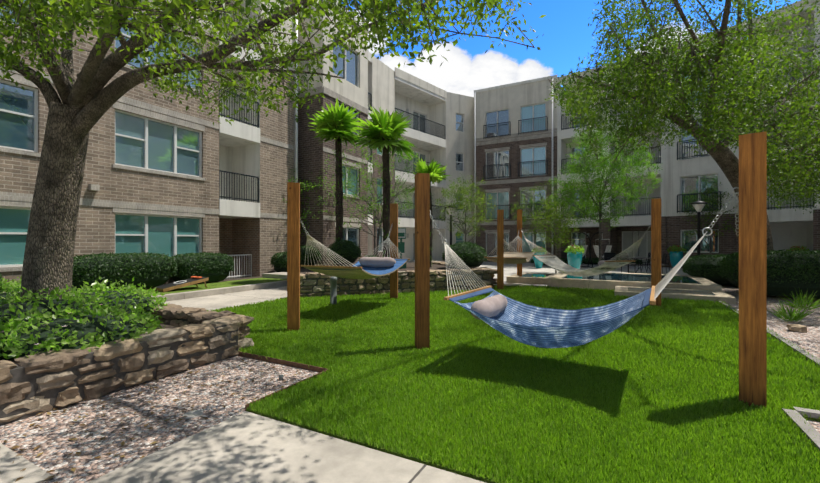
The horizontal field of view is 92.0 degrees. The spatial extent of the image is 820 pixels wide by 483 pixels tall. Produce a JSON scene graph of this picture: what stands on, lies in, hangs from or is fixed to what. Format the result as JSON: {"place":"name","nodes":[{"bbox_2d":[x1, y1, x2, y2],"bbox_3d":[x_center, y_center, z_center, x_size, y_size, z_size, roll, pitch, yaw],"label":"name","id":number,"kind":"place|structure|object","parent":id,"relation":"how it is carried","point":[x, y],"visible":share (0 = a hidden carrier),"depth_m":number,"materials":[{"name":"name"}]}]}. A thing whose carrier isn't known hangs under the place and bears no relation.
{"place":"outdoors","nodes":[
{"label":"outdoors","id":0,"kind":"place"},
{"bbox_2d":[0,356,319,482],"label":"gravel","id":1,"kind":"structure","parent":0,"point":[55,433],"depth_m":3.37,"materials":[{"name":"beige gravel"}]},
{"bbox_2d":[0,443,52,482],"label":"slab","id":2,"kind":"structure","parent":1,"relation":"on","point":[10,470],"depth_m":2.60,"materials":[{"name":"concrete"}]},
{"bbox_2d":[164,286,286,310],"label":"sidewalk","id":3,"kind":"structure","parent":0,"point":[215,302],"depth_m":10.30,"materials":[{"name":"concrete"}]},
{"bbox_2d":[184,288,426,482],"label":"slab joints","id":4,"kind":"object","parent":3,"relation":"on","point":[418,472],"visible":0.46,"depth_m":2.57,"materials":[{"name":"grey concrete"}]},
{"bbox_2d":[0,0,545,300],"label":"oak","id":5,"kind":"object","parent":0,"point":[58,9],"depth_m":4.73,"materials":[{"name":"green plant"}]},
{"bbox_2d":[87,411,484,482],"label":"slab","id":6,"kind":"structure","parent":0,"point":[246,447],"depth_m":2.71,"materials":[{"name":"concrete"}]},
{"bbox_2d":[318,139,421,255],"bbox_3d":[-1.544,-1.604,17.492,4.776,6.262,4.725,0,0,28],"label":"myrtle tree","id":7,"kind":"object","parent":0,"point":[366,186],"depth_m":17.31,"materials":[{"name":"green plant"}]},
{"bbox_2d":[350,105,416,256],"bbox_3d":[-0.953,-1.894,13.937,2.312,5.842,2.556,0,0,28],"label":"palm tree","id":8,"kind":"object","parent":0,"point":[388,126],"depth_m":13.76,"materials":[{"name":"green plant"}]},
{"bbox_2d":[225,261,687,286],"bbox_3d":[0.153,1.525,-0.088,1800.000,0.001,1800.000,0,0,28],"label":"ground","id":9,"kind":"structure","parent":0,"point":[510,269],"depth_m":21.56,"materials":[{"name":"beige concrete"}]},
{"bbox_2d":[0,303,253,425],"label":"stone wall","id":10,"kind":"structure","parent":9,"relation":"on","point":[185,339],"depth_m":4.04,"materials":[{"name":"beige stone"}]},
{"bbox_2d":[0,276,168,360],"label":"shrub","id":11,"kind":"object","parent":10,"relation":"on","point":[16,323],"depth_m":4.52,"materials":[{"name":"green plant"}]},
{"bbox_2d":[80,272,286,301],"bbox_3d":[-6.902,1.375,11.679,3.000,0.300,30.000,0,0,28],"label":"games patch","id":12,"kind":"object","parent":9,"relation":"on","point":[268,280],"visible":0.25,"depth_m":12.10,"materials":[{"name":"green plant"}]},
{"bbox_2d":[0,0,394,284],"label":"building","id":13,"kind":"structure","parent":9,"relation":"on","point":[162,175],"depth_m":14.07,"materials":[{"name":"brick"}]},
{"bbox_2d":[292,174,333,231],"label":"cottonwood tree","id":14,"kind":"object","parent":9,"relation":"on","point":[309,202],"visible":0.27,"depth_m":18.21,"materials":[{"name":"green plant"}]},
{"bbox_2d":[284,169,344,236],"bbox_3d":[-4.828,-1.792,18.715,3.314,3.263,3.318,0,0,28],"label":"tree","id":15,"kind":"object","parent":14,"relation":"on","point":[303,185],"visible":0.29,"depth_m":17.95,"materials":[{"name":"green plant"}]},
{"bbox_2d":[4,298,819,482],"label":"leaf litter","id":16,"kind":"object","parent":9,"relation":"on","point":[73,438],"visible":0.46,"depth_m":3.40,"materials":[{"name":"brown plant"}]},
{"bbox_2d":[72,242,819,298],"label":"hedges","id":17,"kind":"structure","parent":9,"relation":"on","point":[774,288],"depth_m":11.16,"materials":[{"name":"green plant"}]},
{"bbox_2d":[0,239,819,284],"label":"hedge leaves","id":18,"kind":"object","parent":17,"relation":"on","point":[725,263],"visible":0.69,"depth_m":11.77,"materials":[{"name":"green plant"}]},
{"bbox_2d":[287,131,766,407],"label":"wooden posts","id":19,"kind":"object","parent":9,"relation":"on","point":[752,267],"visible":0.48,"depth_m":3.62,"materials":[{"name":"brown wood"}]},
{"bbox_2d":[300,219,409,278],"bbox_3d":[-1.180,0.161,8.429,1.380,1.301,3.752,0,0,23],"label":"hammock","id":20,"kind":"object","parent":19,"relation":"attached to","point":[370,267],"visible":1,"depth_m":8.11,"materials":[{"name":"blue fabric"}]},
{"bbox_2d":[484,231,535,263],"bbox_3d":[3.499,0.157,13.713,1.486,1.232,3.197,0,0,28],"label":"hammock","id":21,"kind":"object","parent":19,"relation":"attached to","point":[511,257],"visible":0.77,"depth_m":13.33,"materials":[{"name":"beige fabric"}]},
{"bbox_2d":[430,187,738,347],"bbox_3d":[1.656,0.358,4.580,3.369,1.736,1.430,0,0,32],"label":"hammock","id":22,"kind":"object","parent":19,"relation":"attached to","point":[531,325],"visible":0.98,"depth_m":4.60,"materials":[{"name":"blue fabric"}]},
{"bbox_2d":[521,224,650,276],"bbox_3d":[4.930,0.268,12.152,0.880,1.553,6.165,0,0,-13],"label":"hammock","id":23,"kind":"object","parent":19,"relation":"attached to","point":[559,265],"visible":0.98,"depth_m":11.10,"materials":[{"name":"white fabric"}]},
{"bbox_2d":[512,187,553,266],"bbox_3d":[7.639,-0.942,24.126,2.784,4.934,2.652,0,0,28],"label":"tree","id":24,"kind":"object","parent":9,"relation":"on","point":[532,218],"visible":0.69,"depth_m":24.11,"materials":[{"name":"green plant"}]},
{"bbox_2d":[510,181,560,240],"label":"tree leaves","id":25,"kind":"object","parent":24,"relation":"attached to","point":[534,210],"visible":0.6,"depth_m":24.00,"materials":[{"name":"green plant"}]},
{"bbox_2d":[535,199,574,272],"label":"small tree","id":26,"kind":"object","parent":9,"relation":"on","point":[556,251],"visible":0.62,"depth_m":18.99,"materials":[{"name":"green plant"}]},
{"bbox_2d":[529,194,580,248],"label":"tree","id":27,"kind":"object","parent":26,"relation":"on","point":[552,209],"visible":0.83,"depth_m":18.94,"materials":[{"name":"green plant"}]},
{"bbox_2d":[445,200,707,273],"bbox_3d":[8.255,-0.181,21.694,12.075,3.428,5.717,0,0,13],"label":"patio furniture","id":28,"kind":"object","parent":9,"relation":"on","point":[698,205],"visible":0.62,"depth_m":20.30,"materials":[{"name":"black metal"}]},
{"bbox_2d":[395,0,819,267],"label":"building","id":29,"kind":"structure","parent":9,"relation":"on","point":[505,141],"depth_m":27.82,"materials":[{"name":"paint"}]},
{"bbox_2d":[533,251,682,268],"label":"planter pots","id":30,"kind":"object","parent":9,"relation":"on","point":[574,260],"visible":0.5,"depth_m":22.03,"materials":[{"name":"teal ceramic"}]},
{"bbox_2d":[531,244,808,254],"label":"potted plants","id":31,"kind":"object","parent":30,"relation":"on","point":[673,248],"visible":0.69,"depth_m":19.73,"materials":[{"name":"green plant"}]},
{"bbox_2d":[535,245,803,251],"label":"pot flowers","id":32,"kind":"object","parent":31,"relation":"attached to","point":[669,248],"visible":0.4,"depth_m":19.50,"materials":[{"name":"yellow plant"}]},
{"bbox_2d":[506,272,735,304],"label":"pool","id":33,"kind":"structure","parent":9,"relation":"on","point":[682,287],"depth_m":12.30,"materials":[{"name":"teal concrete"}]},
{"bbox_2d":[686,185,733,254],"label":"tree","id":34,"kind":"object","parent":9,"relation":"on","point":[710,246],"visible":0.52,"depth_m":21.34,"materials":[{"name":"green plant"}]},
{"bbox_2d":[682,180,736,237],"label":"tree leaves","id":35,"kind":"object","parent":34,"relation":"attached to","point":[712,201],"visible":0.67,"depth_m":21.13,"materials":[{"name":"green plant"}]},
{"bbox_2d":[719,284,819,432],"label":"gravel","id":36,"kind":"structure","parent":9,"relation":"on","point":[810,338],"depth_m":7.32,"materials":[{"name":"beige gravel"}]},
{"bbox_2d":[771,289,819,321],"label":"bed plants","id":37,"kind":"object","parent":36,"relation":"on","point":[794,313],"visible":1,"depth_m":7.62,"materials":[{"name":"green plant"}]},
{"bbox_2d":[787,324,807,332],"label":"bed rocks","id":38,"kind":"object","parent":36,"relation":"on","point":[797,328],"visible":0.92,"depth_m":6.63,"materials":[{"name":"stone"}]},
{"bbox_2d":[435,173,497,241],"bbox_3d":[2.753,-1.019,20.075,3.039,5.088,3.064,0,0,28],"label":"tree","id":39,"kind":"object","parent":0,"point":[462,191],"depth_m":19.89,"materials":[{"name":"green plant"}]},
{"bbox_2d":[207,285,819,482],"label":"turf","id":40,"kind":"structure","parent":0,"point":[598,440],"depth_m":3.83,"materials":[{"name":"green plant"}]},
{"bbox_2d":[154,228,405,418],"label":"site props","id":41,"kind":"object","parent":40,"relation":"on","point":[192,280],"visible":0.77,"depth_m":11.08,"materials":[{"name":"grey paint"}]},
{"bbox_2d":[300,260,496,297],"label":"stone wall","id":42,"kind":"structure","parent":40,"relation":"on","point":[313,283],"depth_m":11.32,"materials":[{"name":"beige stone"}]},
{"bbox_2d":[308,98,366,265],"bbox_3d":[-2.605,-1.959,14.156,2.247,5.971,2.390,0,0,28],"label":"palm tree","id":43,"kind":"object","parent":42,"relation":"on","point":[332,123],"depth_m":13.96,"materials":[{"name":"green plant"}]},
{"bbox_2d":[408,158,449,266],"bbox_3d":[0.677,-1.039,14.586,1.507,4.133,1.607,0,0,28],"label":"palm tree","id":44,"kind":"object","parent":42,"relation":"on","point":[432,169],"depth_m":14.42,"materials":[{"name":"green plant"}]},
{"bbox_2d":[238,301,819,450],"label":"edging","id":45,"kind":"object","parent":40,"relation":"on","point":[812,433],"visible":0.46,"depth_m":4.23,"materials":[{"name":"concrete"}]},
{"bbox_2d":[342,0,799,96],"label":"sky","id":46,"kind":"structure","parent":0,"point":[567,37],"materials":[{"name":"blue"}]},
{"bbox_2d":[548,121,662,260],"bbox_3d":[8.354,-1.786,17.090,4.413,6.621,4.516,0,0,28],"label":"tree","id":47,"kind":"object","parent":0,"point":[574,169],"depth_m":16.63,"materials":[{"name":"green plant"}]},
{"bbox_2d":[545,0,819,295],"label":"oak","id":48,"kind":"object","parent":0,"point":[769,89],"depth_m":9.13,"materials":[{"name":"green plant"}]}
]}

